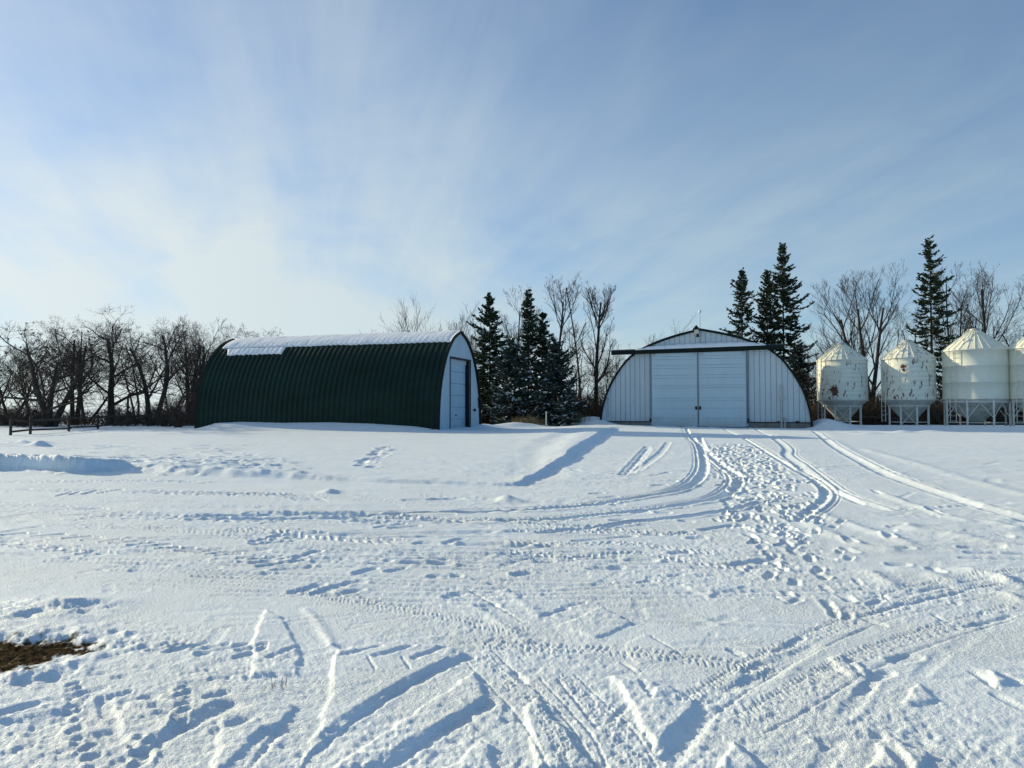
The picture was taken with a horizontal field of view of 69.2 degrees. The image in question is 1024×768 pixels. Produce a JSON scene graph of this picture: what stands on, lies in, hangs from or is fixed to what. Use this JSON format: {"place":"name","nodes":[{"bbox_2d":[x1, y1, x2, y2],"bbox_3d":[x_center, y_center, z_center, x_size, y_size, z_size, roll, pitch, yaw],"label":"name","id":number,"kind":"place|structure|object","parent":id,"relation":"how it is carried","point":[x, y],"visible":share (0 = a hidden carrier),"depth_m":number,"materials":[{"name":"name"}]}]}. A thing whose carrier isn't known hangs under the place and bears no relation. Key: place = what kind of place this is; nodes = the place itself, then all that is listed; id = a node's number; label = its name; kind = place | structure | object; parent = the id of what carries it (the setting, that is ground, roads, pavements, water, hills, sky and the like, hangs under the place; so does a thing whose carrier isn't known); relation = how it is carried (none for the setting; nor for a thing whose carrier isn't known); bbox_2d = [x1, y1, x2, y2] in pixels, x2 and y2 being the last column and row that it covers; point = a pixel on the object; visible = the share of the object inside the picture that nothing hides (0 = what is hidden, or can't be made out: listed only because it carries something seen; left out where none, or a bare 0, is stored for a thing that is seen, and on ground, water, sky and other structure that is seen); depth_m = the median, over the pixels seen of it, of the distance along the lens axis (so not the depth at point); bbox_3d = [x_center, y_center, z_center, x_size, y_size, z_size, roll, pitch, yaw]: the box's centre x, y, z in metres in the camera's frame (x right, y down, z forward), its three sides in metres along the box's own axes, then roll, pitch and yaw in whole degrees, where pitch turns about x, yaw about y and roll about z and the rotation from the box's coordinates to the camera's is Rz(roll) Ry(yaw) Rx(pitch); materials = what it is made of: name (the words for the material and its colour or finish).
{"place":"outdoors","nodes":[
{"label":"outdoors","id":0,"kind":"place"},
{"bbox_2d":[264,674,287,687],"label":"dry grass","id":1,"kind":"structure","parent":0,"point":[272,684],"depth_m":4.28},
{"bbox_2d":[0,409,1023,767],"bbox_3d":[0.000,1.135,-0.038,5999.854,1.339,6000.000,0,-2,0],"label":"ground","id":2,"kind":"structure","parent":0,"point":[598,593],"depth_m":6.30,"materials":[{"name":"white snow"}]},
{"bbox_2d":[0,348,41,405],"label":"bare tree","id":3,"kind":"object","parent":2,"relation":"on","point":[11,373],"visible":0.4,"depth_m":50.98,"materials":[{"name":"brown plant"}]},
{"bbox_2d":[0,341,62,423],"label":"bare tree","id":4,"kind":"object","parent":2,"relation":"on","point":[2,400],"visible":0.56,"depth_m":47.85,"materials":[{"name":"brown plant"}]},
{"bbox_2d":[1,340,64,408],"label":"bare tree","id":5,"kind":"object","parent":2,"relation":"on","point":[25,391],"visible":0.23,"depth_m":54.88,"materials":[{"name":"brown plant"}]},
{"bbox_2d":[0,320,112,426],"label":"bare tree","id":6,"kind":"object","parent":2,"relation":"on","point":[50,400],"visible":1,"depth_m":44.16,"materials":[{"name":"brown plant"}]},
{"bbox_2d":[13,639,107,664],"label":"grass","id":7,"kind":"object","parent":2,"relation":"on","point":[41,653],"depth_m":4.87,"materials":[{"name":"brown plant"}]},
{"bbox_2d":[26,315,116,424],"bbox_3d":[-28.881,-0.923,48.932,5.585,7.588,6.094,0,-2,0],"label":"bare tree","id":8,"kind":"object","parent":2,"relation":"on","point":[83,359],"visible":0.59,"depth_m":48.78,"materials":[{"name":"brown plant"}]},
{"bbox_2d":[9,414,144,434],"bbox_3d":[-23.006,2.324,41.979,0.536,1.243,20.383,0,-2,-9],"label":"rail fence","id":9,"kind":"object","parent":2,"relation":"on","point":[31,420],"visible":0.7,"depth_m":36.47,"materials":[{"name":"brown wood"}]},
{"bbox_2d":[11,318,155,423],"bbox_3d":[-29.801,-0.809,51.220,9.047,7.531,8.941,0,-2,0],"label":"bare tree","id":10,"kind":"object","parent":2,"relation":"on","point":[105,356],"visible":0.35,"depth_m":51.47,"materials":[{"name":"brown plant"}]},
{"bbox_2d":[0,392,194,426],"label":"undergrowth","id":11,"kind":"object","parent":2,"relation":"on","point":[35,414],"visible":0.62,"depth_m":47.14,"materials":[{"name":"brown plant"}]},
{"bbox_2d":[49,304,182,423],"bbox_3d":[-27.251,-1.213,50.447,8.178,8.300,8.204,0,-2,0],"label":"bare tree","id":12,"kind":"object","parent":2,"relation":"on","point":[113,376],"visible":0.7,"depth_m":49.97,"materials":[{"name":"brown plant"}]},
{"bbox_2d":[126,392,134,425],"bbox_3d":[-23.894,1.728,46.468,0.468,2.425,0.129,0,-2,0],"label":"standpipe","id":13,"kind":"object","parent":2,"relation":"on","point":[128,396],"visible":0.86,"depth_m":46.44,"materials":[{"name":"black metal"}]},
{"bbox_2d":[83,316,192,421],"bbox_3d":[-28.792,-1.051,56.126,7.794,8.249,8.010,2,-3,-43],"label":"bare tree","id":14,"kind":"object","parent":2,"relation":"on","point":[137,398],"visible":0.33,"depth_m":55.09,"materials":[{"name":"brown plant"}]},
{"bbox_2d":[98,314,202,425],"bbox_3d":[-22.971,-0.833,47.865,5.718,7.460,4.892,0,-2,0],"label":"bare tree","id":15,"kind":"object","parent":2,"relation":"on","point":[166,383],"visible":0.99,"depth_m":47.82,"materials":[{"name":"brown plant"}]},
{"bbox_2d":[114,329,208,405],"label":"bare tree","id":16,"kind":"object","parent":2,"relation":"on","point":[158,359],"visible":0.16,"depth_m":56.02,"materials":[{"name":"brown plant"}]},
{"bbox_2d":[136,394,187,426],"bbox_3d":[-21.286,1.681,45.588,2.901,2.194,2.328,0,-2,0],"label":"bare bush","id":17,"kind":"object","parent":2,"relation":"on","point":[163,415],"visible":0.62,"depth_m":45.19,"materials":[{"name":"brown plant"}]},
{"bbox_2d":[154,388,195,426],"bbox_3d":[-19.516,1.431,43.582,2.844,2.562,2.188,1,-2,-20],"label":"bare bush","id":18,"kind":"object","parent":2,"relation":"on","point":[174,413],"visible":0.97,"depth_m":43.33,"materials":[{"name":"brown plant"}]},
{"bbox_2d":[154,318,218,421],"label":"bare tree","id":19,"kind":"object","parent":2,"relation":"on","point":[194,379],"visible":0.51,"depth_m":50.29,"materials":[{"name":"brown plant"}]},
{"bbox_2d":[159,316,227,412],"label":"bare tree","id":20,"kind":"object","parent":2,"relation":"on","point":[187,383],"visible":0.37,"depth_m":53.00,"materials":[{"name":"brown plant"}]},
{"bbox_2d":[144,323,252,397],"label":"bare tree","id":21,"kind":"object","parent":2,"relation":"on","point":[230,328],"visible":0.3,"depth_m":54.24,"materials":[{"name":"brown plant"}]},
{"bbox_2d":[210,323,283,353],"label":"bare tree","id":22,"kind":"object","parent":2,"relation":"on","point":[255,333],"visible":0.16,"depth_m":61.36,"materials":[{"name":"brown plant"}]},
{"bbox_2d":[194,330,481,429],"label":"arch shed","id":23,"kind":"structure","parent":2,"relation":"on","point":[427,379],"depth_m":38.15,"materials":[{"name":"green paint"}]},
{"bbox_2d":[451,363,464,427],"bbox_3d":[-2.933,0.580,38.316,0.085,3.680,2.710,-1,-2,18],"label":"overhead door","id":24,"kind":"structure","parent":23,"relation":"in","point":[457,370],"depth_m":38.60,"materials":[{"name":"white metal"}]},
{"bbox_2d":[380,291,478,368],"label":"bare tree","id":25,"kind":"object","parent":2,"relation":"on","point":[448,323],"visible":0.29,"depth_m":59.56,"materials":[{"name":"brown plant"}]},
{"bbox_2d":[453,310,488,363],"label":"bare tree","id":26,"kind":"object","parent":2,"relation":"on","point":[471,340],"visible":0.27,"depth_m":62.20,"materials":[{"name":"grey plant"}]},
{"bbox_2d":[479,369,488,414],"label":"spruce tree","id":27,"kind":"object","parent":2,"relation":"on","point":[482,379],"visible":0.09,"depth_m":50.74,"materials":[{"name":"green plant"}]},
{"bbox_2d":[466,292,519,424],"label":"spruce tree","id":28,"kind":"object","parent":2,"relation":"on","point":[483,358],"visible":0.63,"depth_m":49.78,"materials":[{"name":"green plant"}]},
{"bbox_2d":[174,361,815,403],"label":"undergrowth","id":29,"kind":"object","parent":2,"relation":"on","point":[601,384],"visible":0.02,"depth_m":69.96,"materials":[{"name":"brown plant"}]},
{"bbox_2d":[474,310,525,387],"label":"bare tree","id":30,"kind":"object","parent":2,"relation":"on","point":[508,334],"visible":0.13,"depth_m":67.63,"materials":[{"name":"brown plant"}]},
{"bbox_2d":[482,334,543,423],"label":"spruce tree","id":31,"kind":"object","parent":2,"relation":"on","point":[511,365],"visible":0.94,"depth_m":47.14,"materials":[{"name":"green plant"}]},
{"bbox_2d":[496,285,549,389],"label":"bare tree","id":32,"kind":"object","parent":2,"relation":"on","point":[510,330],"visible":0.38,"depth_m":57.93,"materials":[{"name":"grey plant"}]},
{"bbox_2d":[512,289,546,411],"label":"spruce tree","id":33,"kind":"object","parent":2,"relation":"on","point":[528,326],"visible":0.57,"depth_m":53.01,"materials":[{"name":"green plant"}]},
{"bbox_2d":[513,414,545,423],"bbox_3d":[1.083,2.072,44.163,1.820,0.589,1.215,1,-2,-33],"label":"straw tuft","id":34,"kind":"object","parent":2,"relation":"on","point":[527,420],"visible":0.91,"depth_m":44.00,"materials":[{"name":"brown plant"}]},
{"bbox_2d":[531,417,547,425],"bbox_3d":[1.468,2.239,44.594,1.463,0.583,1.351,1,-2,-32],"label":"straw tuft","id":35,"kind":"object","parent":2,"relation":"on","point":[538,421],"visible":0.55,"depth_m":44.57,"materials":[{"name":"brown plant"}]},
{"bbox_2d":[531,312,554,405],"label":"spruce tree","id":36,"kind":"object","parent":2,"relation":"on","point":[543,343],"visible":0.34,"depth_m":53.94,"materials":[{"name":"green plant"}]},
{"bbox_2d":[481,385,606,424],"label":"undergrowth","id":37,"kind":"object","parent":2,"relation":"on","point":[591,409],"visible":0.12,"depth_m":49.98,"materials":[{"name":"brown plant"}]},
{"bbox_2d":[518,271,591,376],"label":"bare tree","id":38,"kind":"object","parent":2,"relation":"on","point":[562,316],"visible":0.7,"depth_m":57.24,"materials":[{"name":"brown plant"}]},
{"bbox_2d":[530,336,586,425],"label":"spruce tree","id":39,"kind":"object","parent":2,"relation":"on","point":[553,363],"visible":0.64,"depth_m":46.68,"materials":[{"name":"green plant"}]},
{"bbox_2d":[549,381,580,425],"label":"spruce tree","id":40,"kind":"object","parent":2,"relation":"on","point":[568,418],"visible":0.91,"depth_m":44.33,"materials":[{"name":"green plant"}]},
{"bbox_2d":[561,287,590,393],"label":"bare tree","id":41,"kind":"object","parent":2,"relation":"on","point":[577,358],"visible":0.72,"depth_m":59.02,"materials":[{"name":"brown plant"}]},
{"bbox_2d":[576,416,590,422],"bbox_3d":[4.126,2.063,45.008,1.394,0.580,1.435,0,-2,0],"label":"straw tuft","id":42,"kind":"object","parent":2,"relation":"on","point":[583,418],"visible":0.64,"depth_m":44.88,"materials":[{"name":"brown plant"}]},
{"bbox_2d":[549,323,622,399],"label":"bare tree","id":43,"kind":"object","parent":2,"relation":"on","point":[581,374],"visible":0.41,"depth_m":64.24,"materials":[{"name":"brown plant"}]},
{"bbox_2d":[571,282,623,416],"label":"bare tree","id":44,"kind":"object","parent":2,"relation":"on","point":[606,304],"visible":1,"depth_m":51.95,"materials":[{"name":"brown plant"}]},
{"bbox_2d":[582,345,624,398],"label":"bare tree","id":45,"kind":"object","parent":2,"relation":"on","point":[616,369],"visible":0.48,"depth_m":57.77,"materials":[{"name":"brown plant"}]},
{"bbox_2d":[600,310,812,427],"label":"quonset barn","id":46,"kind":"structure","parent":2,"relation":"on","point":[696,375],"depth_m":42.75,"materials":[{"name":"white paint"}]},
{"bbox_2d":[651,352,697,426],"bbox_3d":[9.478,0.330,43.364,2.686,4.300,0.125,-1,-2,21],"label":"sliding door","id":47,"kind":"structure","parent":46,"relation":"in","point":[674,376],"depth_m":43.35,"materials":[{"name":"white metal"}]},
{"bbox_2d":[698,351,746,426],"bbox_3d":[12.006,0.297,42.394,2.671,4.300,0.125,-1,-2,21],"label":"sliding door","id":48,"kind":"structure","parent":46,"relation":"in","point":[722,376],"depth_m":42.38,"materials":[{"name":"white metal"}]},
{"bbox_2d":[719,267,760,341],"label":"spruce tree","id":49,"kind":"object","parent":2,"relation":"on","point":[740,286],"visible":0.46,"depth_m":63.10,"materials":[{"name":"green plant"}]},
{"bbox_2d":[749,269,782,353],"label":"spruce tree","id":50,"kind":"object","parent":2,"relation":"on","point":[768,297],"visible":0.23,"depth_m":64.15,"materials":[{"name":"green plant"}]},
{"bbox_2d":[750,242,819,380],"bbox_3d":[23.014,-3.685,62.924,6.425,16.807,6.591,0,-2,0],"label":"spruce tree","id":51,"kind":"object","parent":2,"relation":"on","point":[783,280],"visible":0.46,"depth_m":62.55,"materials":[{"name":"green plant"}]},
{"bbox_2d":[785,339,816,405],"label":"spruce tree","id":52,"kind":"object","parent":2,"relation":"on","point":[797,362],"visible":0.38,"depth_m":55.78,"materials":[{"name":"green plant"}]},
{"bbox_2d":[796,322,859,388],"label":"bare tree","id":53,"kind":"object","parent":2,"relation":"on","point":[823,351],"visible":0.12,"depth_m":58.97,"materials":[{"name":"brown plant"}]},
{"bbox_2d":[794,325,872,402],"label":"bare tree","id":54,"kind":"object","parent":2,"relation":"on","point":[809,377],"visible":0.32,"depth_m":55.74,"materials":[{"name":"brown plant"}]},
{"bbox_2d":[816,342,868,424],"bbox_3d":[20.700,0.136,46.522,3.020,5.500,3.020,-1,-2,24],"label":"grain bin","id":55,"kind":"object","parent":2,"relation":"on","point":[842,381],"visible":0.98,"depth_m":45.47,"materials":[{"name":"metal"}]},
{"bbox_2d":[798,260,924,402],"bbox_3d":[25.746,-3.121,53.737,9.279,12.332,7.065,0,-2,0],"label":"bare tree","id":56,"kind":"object","parent":2,"relation":"on","point":[862,348],"visible":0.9,"depth_m":53.58,"materials":[{"name":"brown plant"}]},
{"bbox_2d":[880,340,936,425],"bbox_3d":[23.830,0.072,44.623,3.020,5.500,3.020,-1,-2,28],"label":"grain bin","id":57,"kind":"object","parent":2,"relation":"on","point":[908,381],"visible":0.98,"depth_m":43.61,"materials":[{"name":"metal"}]},
{"bbox_2d":[870,308,948,375],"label":"bare tree","id":58,"kind":"object","parent":2,"relation":"on","point":[911,333],"visible":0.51,"depth_m":55.21,"materials":[{"name":"brown plant"}]},
{"bbox_2d":[801,380,1023,424],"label":"undergrowth","id":59,"kind":"object","parent":2,"relation":"on","point":[869,408],"visible":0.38,"depth_m":49.12,"materials":[{"name":"brown plant"}]},
{"bbox_2d":[852,415,899,419],"bbox_3d":[23.409,2.152,48.005,3.818,0.330,0.104,0,-2,5],"label":"fallen pole","id":60,"kind":"object","parent":59,"relation":"on","point":[874,417],"visible":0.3,"depth_m":47.97,"materials":[{"name":"brown wood"}]},
{"bbox_2d":[904,235,960,404],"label":"spruce tree","id":61,"kind":"object","parent":2,"relation":"on","point":[935,282],"visible":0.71,"depth_m":54.01,"materials":[{"name":"green plant"}]},
{"bbox_2d":[909,262,1000,370],"bbox_3d":[33.996,-3.100,56.900,6.309,12.396,5.533,0,-2,0],"label":"bare tree","id":62,"kind":"object","parent":2,"relation":"on","point":[961,317],"visible":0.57,"depth_m":56.58,"materials":[{"name":"brown plant"}]},
{"bbox_2d":[941,328,1010,425],"bbox_3d":[26.890,-0.241,43.032,3.460,6.020,3.460,-1,-2,32],"label":"grain bin","id":63,"kind":"object","parent":2,"relation":"on","point":[975,376],"visible":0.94,"depth_m":41.84,"materials":[{"name":"metal"}]},
{"bbox_2d":[933,309,1023,344],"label":"bare tree","id":64,"kind":"object","parent":2,"relation":"on","point":[992,329],"visible":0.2,"depth_m":59.42,"materials":[{"name":"brown plant"}]},
{"bbox_2d":[944,262,1023,340],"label":"bare tree","id":65,"kind":"object","parent":2,"relation":"on","point":[982,303],"visible":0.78,"depth_m":56.44,"materials":[{"name":"brown plant"}]},
{"bbox_2d":[956,279,1023,343],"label":"bare tree","id":66,"kind":"object","parent":2,"relation":"on","point":[996,316],"visible":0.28,"depth_m":57.53,"materials":[{"name":"brown plant"}]},
{"bbox_2d":[990,299,1023,346],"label":"bare tree","id":67,"kind":"object","parent":2,"relation":"on","point":[1008,344],"visible":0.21,"depth_m":56.15,"materials":[{"name":"brown plant"}]},
{"bbox_2d":[1009,337,1023,425],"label":"grain bin","id":68,"kind":"object","parent":2,"relation":"on","point":[1016,365],"visible":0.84,"depth_m":41.08,"materials":[{"name":"metal"}]},
{"bbox_2d":[0,0,1023,408],"label":"sky","id":69,"kind":"structure","parent":0,"point":[297,167],"materials":[{"name":"blue"}]}
]}

